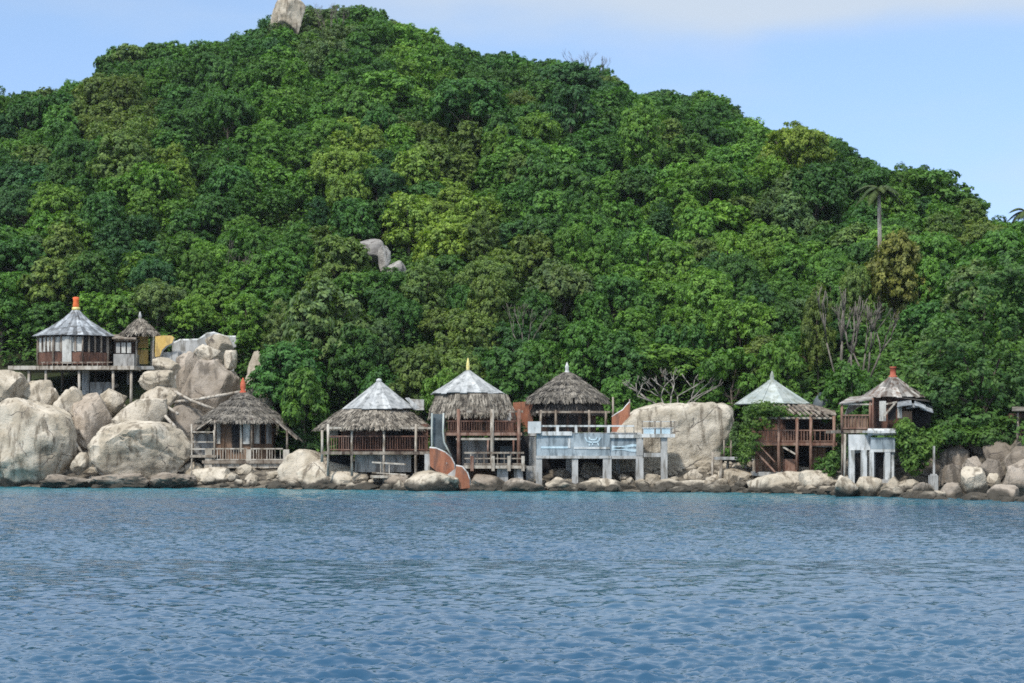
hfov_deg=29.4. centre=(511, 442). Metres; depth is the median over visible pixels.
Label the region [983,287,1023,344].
tree
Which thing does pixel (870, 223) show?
tree
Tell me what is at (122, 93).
tree
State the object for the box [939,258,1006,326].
tree
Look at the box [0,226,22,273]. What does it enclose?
tree
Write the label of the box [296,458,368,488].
boulder
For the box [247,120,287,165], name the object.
tree
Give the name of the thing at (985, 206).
tree
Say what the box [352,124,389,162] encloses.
tree
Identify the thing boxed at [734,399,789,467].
climbing vine
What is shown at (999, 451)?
boulder
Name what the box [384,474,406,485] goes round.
boulder
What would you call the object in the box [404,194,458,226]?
tree
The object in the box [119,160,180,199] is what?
tree
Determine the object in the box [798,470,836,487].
boulder
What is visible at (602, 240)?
tree
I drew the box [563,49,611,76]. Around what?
bare tree
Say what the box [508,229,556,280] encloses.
tree
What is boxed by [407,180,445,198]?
tree
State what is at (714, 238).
tree
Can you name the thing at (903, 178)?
tree
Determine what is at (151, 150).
tree
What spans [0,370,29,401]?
boulder
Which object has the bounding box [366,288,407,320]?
tree
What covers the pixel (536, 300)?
tree
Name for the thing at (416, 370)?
tree
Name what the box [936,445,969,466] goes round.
boulder
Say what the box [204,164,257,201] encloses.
tree
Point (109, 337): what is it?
window
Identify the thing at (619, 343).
tree
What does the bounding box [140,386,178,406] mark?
boulder
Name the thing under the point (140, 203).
tree
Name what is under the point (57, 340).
window
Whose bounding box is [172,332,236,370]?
retaining wall
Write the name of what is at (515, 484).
boulder
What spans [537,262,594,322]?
tree
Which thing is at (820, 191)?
tree
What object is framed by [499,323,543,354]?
tree
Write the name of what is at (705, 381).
tree
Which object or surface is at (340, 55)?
forest
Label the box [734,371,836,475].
vine hut
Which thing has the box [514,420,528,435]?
bush
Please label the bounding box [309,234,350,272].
tree
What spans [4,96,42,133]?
tree
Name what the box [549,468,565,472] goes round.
boulder
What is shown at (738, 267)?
tree
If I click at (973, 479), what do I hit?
boulder
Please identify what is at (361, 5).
tree
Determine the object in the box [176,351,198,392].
boulder
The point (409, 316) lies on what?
tree
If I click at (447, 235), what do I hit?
tree
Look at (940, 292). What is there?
tree
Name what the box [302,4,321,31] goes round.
tree
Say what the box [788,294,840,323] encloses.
tree
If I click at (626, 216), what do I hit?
tree
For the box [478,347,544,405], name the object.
tree
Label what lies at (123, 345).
window
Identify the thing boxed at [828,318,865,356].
tree
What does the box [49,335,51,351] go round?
window
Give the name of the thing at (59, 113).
tree
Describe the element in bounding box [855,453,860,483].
doorway
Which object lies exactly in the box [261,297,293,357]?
tree
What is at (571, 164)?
tree
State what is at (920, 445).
bush
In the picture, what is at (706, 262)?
tree
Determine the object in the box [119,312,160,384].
gazebo
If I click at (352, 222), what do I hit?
tree
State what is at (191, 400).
driftwood pole
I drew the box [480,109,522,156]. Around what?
tree
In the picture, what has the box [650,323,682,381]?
tree
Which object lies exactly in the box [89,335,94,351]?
window
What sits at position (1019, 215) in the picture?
palm tree
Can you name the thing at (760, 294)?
tree
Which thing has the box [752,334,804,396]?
tree
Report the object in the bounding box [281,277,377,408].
tree
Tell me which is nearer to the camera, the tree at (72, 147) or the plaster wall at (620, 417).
the plaster wall at (620, 417)
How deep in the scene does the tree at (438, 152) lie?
180.46 m
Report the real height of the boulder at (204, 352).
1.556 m
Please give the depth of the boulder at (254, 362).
145.34 m
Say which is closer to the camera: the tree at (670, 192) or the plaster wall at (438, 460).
the plaster wall at (438, 460)
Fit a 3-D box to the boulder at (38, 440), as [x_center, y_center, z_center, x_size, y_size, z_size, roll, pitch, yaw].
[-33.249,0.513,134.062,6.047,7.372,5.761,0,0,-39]
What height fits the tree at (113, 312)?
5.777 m
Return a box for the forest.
[0,5,1023,362]
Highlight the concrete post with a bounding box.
[928,446,937,489]
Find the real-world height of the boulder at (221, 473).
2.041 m
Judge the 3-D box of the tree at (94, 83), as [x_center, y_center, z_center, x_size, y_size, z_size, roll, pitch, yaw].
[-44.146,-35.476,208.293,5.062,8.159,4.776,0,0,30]
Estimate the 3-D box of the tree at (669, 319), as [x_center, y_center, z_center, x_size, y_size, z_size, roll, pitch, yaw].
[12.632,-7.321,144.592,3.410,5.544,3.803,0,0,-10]
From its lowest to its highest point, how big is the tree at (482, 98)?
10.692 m
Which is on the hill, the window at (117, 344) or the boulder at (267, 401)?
the boulder at (267, 401)
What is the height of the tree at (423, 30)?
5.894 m
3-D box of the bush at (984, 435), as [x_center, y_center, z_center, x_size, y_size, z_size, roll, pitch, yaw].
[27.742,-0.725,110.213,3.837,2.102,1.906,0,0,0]
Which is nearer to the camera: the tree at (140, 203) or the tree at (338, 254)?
the tree at (338, 254)
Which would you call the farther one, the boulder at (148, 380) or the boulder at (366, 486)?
the boulder at (148, 380)
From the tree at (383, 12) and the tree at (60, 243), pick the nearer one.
the tree at (60, 243)
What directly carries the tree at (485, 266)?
on the hill
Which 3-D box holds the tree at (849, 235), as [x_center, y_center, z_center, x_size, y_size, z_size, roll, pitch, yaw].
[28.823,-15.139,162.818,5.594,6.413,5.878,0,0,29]
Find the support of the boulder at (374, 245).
on the hill
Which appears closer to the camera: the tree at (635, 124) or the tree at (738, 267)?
the tree at (738, 267)
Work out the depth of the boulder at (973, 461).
108.36 m
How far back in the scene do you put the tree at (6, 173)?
181.97 m
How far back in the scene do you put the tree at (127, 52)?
229.47 m
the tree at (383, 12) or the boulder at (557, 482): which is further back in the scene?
the tree at (383, 12)
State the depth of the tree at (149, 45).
232.25 m
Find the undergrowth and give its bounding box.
[0,45,1023,461]
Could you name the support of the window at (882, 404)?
in the hut at (892, 397)
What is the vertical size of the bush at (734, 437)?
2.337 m
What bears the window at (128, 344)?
in the stilted hut at (76, 340)
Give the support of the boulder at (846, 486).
on the hill
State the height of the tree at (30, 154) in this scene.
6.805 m
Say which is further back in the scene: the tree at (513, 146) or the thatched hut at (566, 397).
the tree at (513, 146)
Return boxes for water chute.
[429,413,451,455]
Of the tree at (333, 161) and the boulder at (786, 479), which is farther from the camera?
the tree at (333, 161)
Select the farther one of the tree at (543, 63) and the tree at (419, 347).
the tree at (543, 63)
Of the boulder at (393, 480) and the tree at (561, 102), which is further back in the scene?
the tree at (561, 102)
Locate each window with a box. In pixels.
[38,336,41,352]
[42,336,45,352]
[46,336,48,351]
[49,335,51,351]
[54,335,60,351]
[68,335,74,351]
[75,335,81,351]
[83,335,88,351]
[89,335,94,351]
[95,336,100,352]
[101,336,106,352]
[109,337,110,353]
[116,343,119,352]
[121,343,125,352]
[127,343,130,352]
[210,424,213,443]
[217,424,219,443]
[254,424,259,443]
[261,424,264,443]
[266,424,271,443]
[879,401,885,420]
[897,406,901,417]
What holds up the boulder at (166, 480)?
on the hill
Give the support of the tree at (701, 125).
on the hill
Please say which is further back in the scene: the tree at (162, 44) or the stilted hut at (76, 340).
the tree at (162, 44)
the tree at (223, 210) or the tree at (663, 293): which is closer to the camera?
the tree at (663, 293)
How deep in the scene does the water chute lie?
123.15 m
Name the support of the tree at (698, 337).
on the hill
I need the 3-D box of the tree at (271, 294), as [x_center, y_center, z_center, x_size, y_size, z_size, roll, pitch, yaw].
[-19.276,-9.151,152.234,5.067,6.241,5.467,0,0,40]
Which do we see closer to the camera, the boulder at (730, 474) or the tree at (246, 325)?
the boulder at (730, 474)
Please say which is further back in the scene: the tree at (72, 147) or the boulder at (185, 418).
the tree at (72, 147)
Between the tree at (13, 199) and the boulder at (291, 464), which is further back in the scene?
the tree at (13, 199)
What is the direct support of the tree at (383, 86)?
on the hill
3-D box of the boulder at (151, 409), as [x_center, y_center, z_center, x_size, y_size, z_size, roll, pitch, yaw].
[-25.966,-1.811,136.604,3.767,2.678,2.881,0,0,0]
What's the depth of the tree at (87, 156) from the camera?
179.63 m
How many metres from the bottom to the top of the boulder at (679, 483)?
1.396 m
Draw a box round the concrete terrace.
[528,421,675,484]
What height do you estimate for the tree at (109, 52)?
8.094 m
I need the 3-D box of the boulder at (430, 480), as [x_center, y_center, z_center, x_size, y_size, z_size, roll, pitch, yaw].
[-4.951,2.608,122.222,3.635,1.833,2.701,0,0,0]
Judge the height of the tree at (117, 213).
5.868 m
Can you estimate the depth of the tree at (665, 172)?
178.18 m
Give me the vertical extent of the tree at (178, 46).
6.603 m
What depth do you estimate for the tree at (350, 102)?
193.89 m
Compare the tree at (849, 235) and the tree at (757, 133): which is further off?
the tree at (757, 133)
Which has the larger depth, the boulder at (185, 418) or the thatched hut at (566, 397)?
the boulder at (185, 418)
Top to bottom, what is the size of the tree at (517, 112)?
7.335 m
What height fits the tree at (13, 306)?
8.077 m
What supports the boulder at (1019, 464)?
on the hill
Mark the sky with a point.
(938, 84)
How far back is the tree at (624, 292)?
149.05 m
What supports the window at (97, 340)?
in the stilted hut at (76, 340)
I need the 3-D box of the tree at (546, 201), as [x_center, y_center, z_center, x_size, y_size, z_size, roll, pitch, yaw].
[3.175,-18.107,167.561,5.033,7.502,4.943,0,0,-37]
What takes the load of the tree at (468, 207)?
on the hill
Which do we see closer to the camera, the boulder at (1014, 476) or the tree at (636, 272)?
the boulder at (1014, 476)
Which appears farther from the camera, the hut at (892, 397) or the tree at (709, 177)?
the tree at (709, 177)
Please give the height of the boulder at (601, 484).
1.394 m
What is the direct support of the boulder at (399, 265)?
on the hill
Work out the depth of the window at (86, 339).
143.70 m
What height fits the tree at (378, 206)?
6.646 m
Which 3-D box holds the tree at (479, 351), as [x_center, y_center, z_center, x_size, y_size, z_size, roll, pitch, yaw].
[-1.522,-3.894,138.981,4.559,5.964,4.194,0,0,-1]
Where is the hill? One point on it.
(70, 379)
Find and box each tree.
[0,147,6,159]
[0,165,35,222]
[0,182,46,228]
[0,223,19,239]
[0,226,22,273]
[0,235,49,273]
[0,271,28,356]
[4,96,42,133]
[4,271,31,329]
[5,91,23,98]
[9,143,61,166]
[9,164,61,189]
[16,255,79,308]
[19,234,51,263]
[20,210,57,237]
[21,301,69,338]
[22,86,55,122]
[26,183,86,215]
[29,90,83,126]
[37,103,82,140]
[41,157,85,185]
[41,221,84,266]
[45,210,99,251]
[48,132,88,163]
[56,250,117,313]
[75,140,107,185]
[75,192,123,216]
[77,72,116,115]
[79,189,126,242]
[85,128,155,205]
[92,54,115,79]
[95,75,141,113]
[98,45,135,72]
[99,288,149,332]
[106,43,152,75]
[110,134,155,163]
[118,277,187,331]
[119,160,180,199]
[123,189,166,235]
[124,255,179,288]
[133,42,163,59]
[153,142,191,174]
[154,230,202,269]
[155,43,174,51]
[164,39,191,55]
[164,208,216,242]
[165,294,225,338]
[174,245,220,297]
[188,51,221,92]
[190,238,232,283]
[191,281,242,332]
[193,193,245,239]
[201,88,260,161]
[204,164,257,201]
[205,59,240,93]
[214,260,270,294]
[215,223,271,262]
[218,214,261,239]
[218,292,268,370]
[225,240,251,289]
[238,286,293,340]
[239,338,331,441]
[241,27,267,37]
[244,247,276,286]
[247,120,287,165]
[256,240,294,253]
[257,246,310,301]
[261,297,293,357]
[272,221,324,273]
[280,365,329,448]
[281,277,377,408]
[285,133,330,170]
[300,266,334,291]
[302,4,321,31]
[304,114,354,144]
[306,143,375,182]
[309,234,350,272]
[312,234,371,280]
[313,4,348,37]
[321,4,346,15]
[325,171,373,209]
[325,323,382,404]
[328,196,380,241]
[331,85,374,124]
[332,270,378,313]
[346,164,412,201]
[347,4,366,17]
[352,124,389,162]
[357,267,415,301]
[357,364,405,399]
[359,70,425,115]
[359,108,398,141]
[365,195,405,245]
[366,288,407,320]
[367,318,398,367]
[373,9,388,19]
[379,192,440,264]
[386,293,422,350]
[389,19,409,26]
[389,347,448,418]
[390,145,439,193]
[394,343,440,377]
[399,254,450,329]
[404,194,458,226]
[407,141,454,182]
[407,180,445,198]
[415,28,431,44]
[416,367,458,442]
[417,307,459,343]
[418,217,476,266]
[423,40,449,46]
[425,254,470,289]
[428,77,508,124]
[429,210,470,250]
[434,308,501,356]
[437,185,472,213]
[440,344,489,378]
[444,283,475,313]
[452,47,475,59]
[454,255,519,299]
[456,192,508,226]
[461,209,501,262]
[464,346,513,376]
[466,271,509,326]
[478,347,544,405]
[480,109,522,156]
[480,124,509,166]
[484,321,533,346]
[488,247,527,311]
[493,51,516,60]
[493,136,546,197]
[493,219,524,254]
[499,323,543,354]
[500,152,542,184]
[504,303,551,342]
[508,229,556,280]
[510,103,536,125]
[510,288,556,332]
[513,110,563,145]
[514,152,559,202]
[519,189,572,227]
[520,212,563,257]
[521,338,561,375]
[525,256,570,285]
[531,58,548,66]
[531,368,564,393]
[534,60,602,91]
[534,314,569,356]
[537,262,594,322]
[546,165,594,202]
[547,82,598,133]
[552,222,593,269]
[555,317,610,381]
[556,190,581,212]
[559,162,581,173]
[560,209,612,248]
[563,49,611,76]
[567,323,612,358]
[568,191,607,244]
[572,291,613,329]
[574,246,613,283]
[587,228,623,269]
[590,272,643,321]
[591,328,653,388]
[593,64,614,75]
[600,327,654,348]
[600,375,639,422]
[602,197,647,240]
[609,263,656,292]
[612,171,657,207]
[612,306,658,345]
[616,93,668,170]
[617,343,712,399]
[620,230,672,277]
[622,367,722,403]
[628,291,662,336]
[643,280,689,321]
[644,176,708,207]
[645,241,698,285]
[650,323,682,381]
[653,88,671,93]
[655,162,689,183]
[660,307,703,344]
[666,132,712,167]
[667,283,697,318]
[670,266,711,289]
[672,236,720,264]
[673,206,717,243]
[675,158,741,204]
[679,112,720,145]
[679,269,737,352]
[679,323,718,398]
[686,251,736,287]
[692,361,741,402]
[693,100,733,145]
[697,346,759,432]
[699,230,745,259]
[703,145,749,201]
[705,295,786,346]
[708,273,738,305]
[711,250,761,286]
[712,230,752,263]
[725,334,800,416]
[730,108,749,119]
[731,104,741,113]
[732,282,770,302]
[735,125,771,157]
[738,280,778,311]
[744,224,803,274]
[746,241,803,274]
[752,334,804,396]
[756,120,836,169]
[760,299,801,345]
[767,271,807,305]
[769,191,816,238]
[769,243,807,285]
[780,326,831,378]
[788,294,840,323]
[789,162,852,224]
[796,240,832,268]
[799,280,837,394]
[802,246,847,284]
[806,269,854,318]
[813,141,852,178]
[816,286,867,422]
[818,137,862,159]
[818,260,882,303]
[818,360,876,434]
[825,222,877,252]
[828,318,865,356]
[831,302,899,377]
[833,239,877,266]
[837,262,874,352]
[839,201,885,228]
[842,217,877,229]
[846,167,900,202]
[853,185,904,335]
[854,166,889,182]
[856,224,902,263]
[860,229,931,326]
[864,182,917,218]
[872,216,914,231]
[889,161,921,198]
[895,299,959,340]
[897,164,933,174]
[897,226,916,235]
[901,328,972,451]
[903,168,974,206]
[907,255,941,305]
[908,231,960,265]
[911,327,950,394]
[918,247,1023,431]
[923,191,991,221]
[929,272,962,308]
[929,313,963,352]
[935,261,953,304]
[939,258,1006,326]
[946,228,1023,291]
[950,198,988,234]
[950,239,978,266]
[957,221,1002,249]
[982,227,1014,239]
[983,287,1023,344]
[1006,208,1023,224]
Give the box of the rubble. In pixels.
[61,381,1023,501]
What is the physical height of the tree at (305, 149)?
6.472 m
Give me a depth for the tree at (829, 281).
148.50 m
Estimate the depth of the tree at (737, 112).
223.31 m
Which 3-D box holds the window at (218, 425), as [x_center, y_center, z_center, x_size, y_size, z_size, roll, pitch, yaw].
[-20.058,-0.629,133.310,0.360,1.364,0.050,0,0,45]
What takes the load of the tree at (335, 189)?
on the hill
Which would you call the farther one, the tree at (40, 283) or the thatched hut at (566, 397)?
the tree at (40, 283)
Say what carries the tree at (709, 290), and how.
on the hill
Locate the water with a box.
[0,486,1023,682]
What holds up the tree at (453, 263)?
on the hill
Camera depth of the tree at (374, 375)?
136.55 m
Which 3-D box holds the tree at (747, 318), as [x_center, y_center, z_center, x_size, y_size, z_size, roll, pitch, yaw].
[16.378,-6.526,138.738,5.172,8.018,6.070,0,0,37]
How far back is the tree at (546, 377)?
134.30 m
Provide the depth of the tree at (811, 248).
161.24 m
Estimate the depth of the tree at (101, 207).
165.58 m
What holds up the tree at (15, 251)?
on the hill
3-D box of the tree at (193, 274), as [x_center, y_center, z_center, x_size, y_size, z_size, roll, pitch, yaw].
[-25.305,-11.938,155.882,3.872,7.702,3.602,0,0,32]
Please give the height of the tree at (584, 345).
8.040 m
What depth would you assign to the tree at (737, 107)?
224.31 m
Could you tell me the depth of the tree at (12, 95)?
223.81 m
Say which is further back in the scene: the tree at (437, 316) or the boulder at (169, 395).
the tree at (437, 316)
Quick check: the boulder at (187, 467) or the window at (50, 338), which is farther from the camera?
the window at (50, 338)
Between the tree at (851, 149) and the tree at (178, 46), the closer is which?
the tree at (851, 149)
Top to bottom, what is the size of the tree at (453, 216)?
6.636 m
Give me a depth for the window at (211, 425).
133.85 m
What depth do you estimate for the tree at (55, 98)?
206.33 m
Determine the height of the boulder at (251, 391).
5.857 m
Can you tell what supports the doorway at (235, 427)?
in the thatched hut at (242, 425)
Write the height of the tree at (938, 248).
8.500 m
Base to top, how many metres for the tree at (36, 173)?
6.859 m
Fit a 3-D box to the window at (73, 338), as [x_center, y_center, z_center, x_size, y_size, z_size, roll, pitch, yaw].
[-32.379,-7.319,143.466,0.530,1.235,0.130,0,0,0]
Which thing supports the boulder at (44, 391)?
on the hill
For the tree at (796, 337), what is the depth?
136.65 m
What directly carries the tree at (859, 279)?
on the hill
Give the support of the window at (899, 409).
in the hut at (892, 397)
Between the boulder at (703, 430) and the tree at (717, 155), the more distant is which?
the tree at (717, 155)
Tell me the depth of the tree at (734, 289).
148.85 m
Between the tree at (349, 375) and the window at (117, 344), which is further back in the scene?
the window at (117, 344)
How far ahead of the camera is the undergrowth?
143.49 m
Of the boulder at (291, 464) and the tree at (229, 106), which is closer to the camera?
the boulder at (291, 464)
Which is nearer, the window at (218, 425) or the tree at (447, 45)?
the window at (218, 425)
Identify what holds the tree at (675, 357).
on the hill
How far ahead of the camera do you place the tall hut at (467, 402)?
124.62 m
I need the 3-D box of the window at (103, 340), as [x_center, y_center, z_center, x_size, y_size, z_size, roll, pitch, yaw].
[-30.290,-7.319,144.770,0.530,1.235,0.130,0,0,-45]
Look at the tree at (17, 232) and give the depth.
166.54 m
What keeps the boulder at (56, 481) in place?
on the hill
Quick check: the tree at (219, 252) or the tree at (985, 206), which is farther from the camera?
the tree at (985, 206)
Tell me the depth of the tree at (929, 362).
113.27 m
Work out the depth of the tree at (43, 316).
151.58 m
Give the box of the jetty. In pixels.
[711,440,755,477]
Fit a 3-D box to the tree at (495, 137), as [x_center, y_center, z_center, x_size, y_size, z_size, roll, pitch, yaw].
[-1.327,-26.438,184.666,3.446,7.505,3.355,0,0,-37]
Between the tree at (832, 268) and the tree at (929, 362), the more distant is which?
the tree at (832, 268)
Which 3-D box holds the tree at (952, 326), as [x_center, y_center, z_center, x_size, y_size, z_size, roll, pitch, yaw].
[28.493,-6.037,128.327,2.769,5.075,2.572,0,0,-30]
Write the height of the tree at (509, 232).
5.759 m
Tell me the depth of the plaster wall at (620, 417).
126.00 m
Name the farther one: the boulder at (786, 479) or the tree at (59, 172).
the tree at (59, 172)
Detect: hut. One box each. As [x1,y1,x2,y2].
[8,297,145,403]
[187,378,302,475]
[312,378,431,483]
[428,359,535,481]
[524,363,610,436]
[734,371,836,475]
[826,367,932,475]
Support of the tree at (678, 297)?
on the hill
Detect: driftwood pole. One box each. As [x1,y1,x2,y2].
[164,415,177,427]
[167,405,178,414]
[171,389,214,409]
[173,389,245,403]
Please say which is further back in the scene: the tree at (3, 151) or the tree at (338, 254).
the tree at (3, 151)
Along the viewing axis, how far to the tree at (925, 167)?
189.83 m
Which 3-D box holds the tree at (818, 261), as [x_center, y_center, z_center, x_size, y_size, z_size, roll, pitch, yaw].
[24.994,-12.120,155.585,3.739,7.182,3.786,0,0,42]
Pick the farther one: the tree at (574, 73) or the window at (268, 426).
the tree at (574, 73)
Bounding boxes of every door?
[62,336,71,361]
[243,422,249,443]
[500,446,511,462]
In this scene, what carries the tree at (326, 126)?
on the hill
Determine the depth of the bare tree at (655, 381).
131.59 m
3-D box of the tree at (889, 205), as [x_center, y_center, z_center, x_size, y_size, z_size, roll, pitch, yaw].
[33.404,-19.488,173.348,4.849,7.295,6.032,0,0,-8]
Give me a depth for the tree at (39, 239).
162.97 m
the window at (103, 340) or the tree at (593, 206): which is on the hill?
the tree at (593, 206)
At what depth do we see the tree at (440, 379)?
132.41 m
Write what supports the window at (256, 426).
in the thatched hut at (242, 425)
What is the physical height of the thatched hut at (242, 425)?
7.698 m
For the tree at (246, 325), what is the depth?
148.16 m
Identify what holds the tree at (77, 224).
on the hill
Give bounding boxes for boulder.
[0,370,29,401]
[0,397,77,486]
[23,380,58,405]
[39,474,91,487]
[53,386,82,423]
[70,452,92,474]
[73,392,111,449]
[87,420,190,479]
[87,473,148,487]
[100,388,126,418]
[111,398,167,423]
[138,370,176,390]
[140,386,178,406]
[148,472,196,487]
[152,357,180,376]
[166,404,203,435]
[174,358,240,414]
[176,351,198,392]
[184,462,202,474]
[192,467,230,483]
[194,344,220,359]
[205,334,233,364]
[224,350,236,369]
[245,374,260,395]
[247,350,260,374]
[258,389,278,434]
[269,0,305,34]
[277,449,326,482]
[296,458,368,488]
[344,482,381,489]
[360,239,384,265]
[378,245,390,271]
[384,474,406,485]
[387,260,405,274]
[404,470,459,490]
[471,474,504,490]
[502,478,547,491]
[545,477,573,490]
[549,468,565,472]
[576,478,635,490]
[580,462,602,477]
[611,402,733,471]
[672,480,710,485]
[718,467,750,481]
[747,471,798,491]
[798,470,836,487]
[834,475,858,496]
[854,476,881,496]
[880,476,899,495]
[912,482,933,490]
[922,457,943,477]
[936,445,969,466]
[939,464,961,488]
[940,482,962,497]
[960,492,986,498]
[961,466,988,493]
[962,456,981,467]
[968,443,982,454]
[980,458,1004,479]
[983,440,1010,461]
[987,473,1000,488]
[987,484,1018,500]
[1003,466,1023,496]
[1004,446,1023,468]
[1007,459,1023,471]
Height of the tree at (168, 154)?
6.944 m
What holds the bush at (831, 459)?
on the hill
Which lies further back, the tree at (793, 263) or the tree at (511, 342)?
the tree at (793, 263)
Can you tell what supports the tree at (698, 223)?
on the hill
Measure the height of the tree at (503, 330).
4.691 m
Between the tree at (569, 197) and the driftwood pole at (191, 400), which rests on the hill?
the tree at (569, 197)
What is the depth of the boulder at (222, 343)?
143.44 m
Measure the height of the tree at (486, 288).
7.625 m
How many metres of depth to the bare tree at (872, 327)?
125.87 m
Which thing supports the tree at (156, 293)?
on the hill
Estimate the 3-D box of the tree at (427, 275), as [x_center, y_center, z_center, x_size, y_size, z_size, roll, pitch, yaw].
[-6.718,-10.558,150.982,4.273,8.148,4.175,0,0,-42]
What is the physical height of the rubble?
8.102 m
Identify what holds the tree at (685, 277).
on the hill
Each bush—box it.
[287,407,325,452]
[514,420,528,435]
[727,421,747,455]
[811,446,846,476]
[892,417,944,476]
[926,423,978,452]
[969,412,1023,447]
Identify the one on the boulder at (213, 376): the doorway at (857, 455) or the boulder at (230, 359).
the boulder at (230, 359)
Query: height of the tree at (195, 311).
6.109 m
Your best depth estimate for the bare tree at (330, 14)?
232.22 m
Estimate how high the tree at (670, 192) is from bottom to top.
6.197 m
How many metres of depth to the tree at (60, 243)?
160.62 m
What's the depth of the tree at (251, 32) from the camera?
239.75 m
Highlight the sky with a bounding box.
[0,0,1023,221]
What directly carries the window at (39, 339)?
in the stilted hut at (76, 340)
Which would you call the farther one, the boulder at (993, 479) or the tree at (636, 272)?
the tree at (636, 272)
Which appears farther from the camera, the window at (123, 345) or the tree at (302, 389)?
the window at (123, 345)
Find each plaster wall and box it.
[424,447,470,488]
[513,402,532,436]
[612,397,630,432]
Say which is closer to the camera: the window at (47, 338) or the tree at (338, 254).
the window at (47, 338)
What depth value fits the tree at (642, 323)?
142.68 m
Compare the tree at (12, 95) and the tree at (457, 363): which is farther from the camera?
the tree at (12, 95)
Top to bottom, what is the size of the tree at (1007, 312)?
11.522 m
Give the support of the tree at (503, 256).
on the hill
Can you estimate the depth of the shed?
109.50 m
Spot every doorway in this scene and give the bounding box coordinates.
[232,422,238,451]
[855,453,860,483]
[876,453,882,478]
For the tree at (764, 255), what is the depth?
160.23 m
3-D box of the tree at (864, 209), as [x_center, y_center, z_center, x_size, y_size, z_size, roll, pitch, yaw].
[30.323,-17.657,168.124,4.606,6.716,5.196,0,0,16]
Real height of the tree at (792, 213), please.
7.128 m
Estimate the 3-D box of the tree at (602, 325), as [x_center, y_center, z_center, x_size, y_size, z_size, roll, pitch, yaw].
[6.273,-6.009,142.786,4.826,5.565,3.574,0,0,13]
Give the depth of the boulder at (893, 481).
108.42 m
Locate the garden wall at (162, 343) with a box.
[152,336,178,378]
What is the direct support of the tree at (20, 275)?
on the hill
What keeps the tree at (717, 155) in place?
on the hill
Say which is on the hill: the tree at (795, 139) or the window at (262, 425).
the tree at (795, 139)
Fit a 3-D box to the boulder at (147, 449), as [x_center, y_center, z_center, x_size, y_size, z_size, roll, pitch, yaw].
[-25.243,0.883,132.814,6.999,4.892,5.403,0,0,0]
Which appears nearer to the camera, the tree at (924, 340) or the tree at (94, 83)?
the tree at (924, 340)
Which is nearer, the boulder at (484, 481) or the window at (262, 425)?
the boulder at (484, 481)
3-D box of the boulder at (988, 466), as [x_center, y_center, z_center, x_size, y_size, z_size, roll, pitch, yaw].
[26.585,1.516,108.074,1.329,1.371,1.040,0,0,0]
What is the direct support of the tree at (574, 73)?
on the hill
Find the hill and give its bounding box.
[0,103,1023,496]
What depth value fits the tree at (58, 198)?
169.89 m
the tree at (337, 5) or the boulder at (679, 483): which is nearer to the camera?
the boulder at (679, 483)
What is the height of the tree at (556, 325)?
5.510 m
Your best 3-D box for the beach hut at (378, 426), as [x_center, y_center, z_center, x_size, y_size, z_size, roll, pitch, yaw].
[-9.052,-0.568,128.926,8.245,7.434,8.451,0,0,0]
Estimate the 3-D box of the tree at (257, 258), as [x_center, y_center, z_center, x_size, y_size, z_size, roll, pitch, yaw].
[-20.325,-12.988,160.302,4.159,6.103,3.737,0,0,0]
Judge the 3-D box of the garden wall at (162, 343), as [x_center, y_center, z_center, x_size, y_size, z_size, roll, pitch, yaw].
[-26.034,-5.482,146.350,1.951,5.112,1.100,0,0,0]
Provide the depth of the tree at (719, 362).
131.69 m
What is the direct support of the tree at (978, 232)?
on the hill
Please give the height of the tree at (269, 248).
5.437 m
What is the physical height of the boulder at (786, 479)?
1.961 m
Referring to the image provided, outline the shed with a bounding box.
[1006,405,1023,442]
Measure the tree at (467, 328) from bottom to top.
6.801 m
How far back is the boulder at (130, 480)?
128.52 m
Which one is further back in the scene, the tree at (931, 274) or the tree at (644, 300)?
the tree at (644, 300)
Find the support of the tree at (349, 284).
on the hill
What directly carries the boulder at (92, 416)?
on the hill
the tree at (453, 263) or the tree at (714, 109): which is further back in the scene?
the tree at (714, 109)
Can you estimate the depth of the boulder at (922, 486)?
107.20 m
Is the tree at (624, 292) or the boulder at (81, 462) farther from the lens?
the tree at (624, 292)
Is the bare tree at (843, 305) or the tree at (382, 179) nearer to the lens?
the bare tree at (843, 305)
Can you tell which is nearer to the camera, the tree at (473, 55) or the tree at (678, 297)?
the tree at (678, 297)
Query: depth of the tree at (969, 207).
174.18 m
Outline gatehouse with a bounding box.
[844,428,896,483]
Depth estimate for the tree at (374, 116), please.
190.08 m
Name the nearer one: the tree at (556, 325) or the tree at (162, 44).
the tree at (556, 325)
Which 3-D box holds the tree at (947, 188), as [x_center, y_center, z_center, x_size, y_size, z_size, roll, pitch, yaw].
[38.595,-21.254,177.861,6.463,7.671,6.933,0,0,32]
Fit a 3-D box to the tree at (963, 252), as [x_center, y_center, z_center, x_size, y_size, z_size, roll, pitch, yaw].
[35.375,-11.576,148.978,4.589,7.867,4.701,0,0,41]
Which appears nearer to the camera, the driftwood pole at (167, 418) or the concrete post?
the concrete post
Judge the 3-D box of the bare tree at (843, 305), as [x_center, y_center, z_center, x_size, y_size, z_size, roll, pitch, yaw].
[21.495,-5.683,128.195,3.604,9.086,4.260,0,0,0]
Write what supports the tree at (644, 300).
on the hill
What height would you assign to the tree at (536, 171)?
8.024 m
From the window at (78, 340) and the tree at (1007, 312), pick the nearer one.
the tree at (1007, 312)
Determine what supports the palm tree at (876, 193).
on the hill
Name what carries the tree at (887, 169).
on the hill
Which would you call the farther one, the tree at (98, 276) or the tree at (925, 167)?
the tree at (925, 167)
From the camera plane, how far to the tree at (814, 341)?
132.61 m

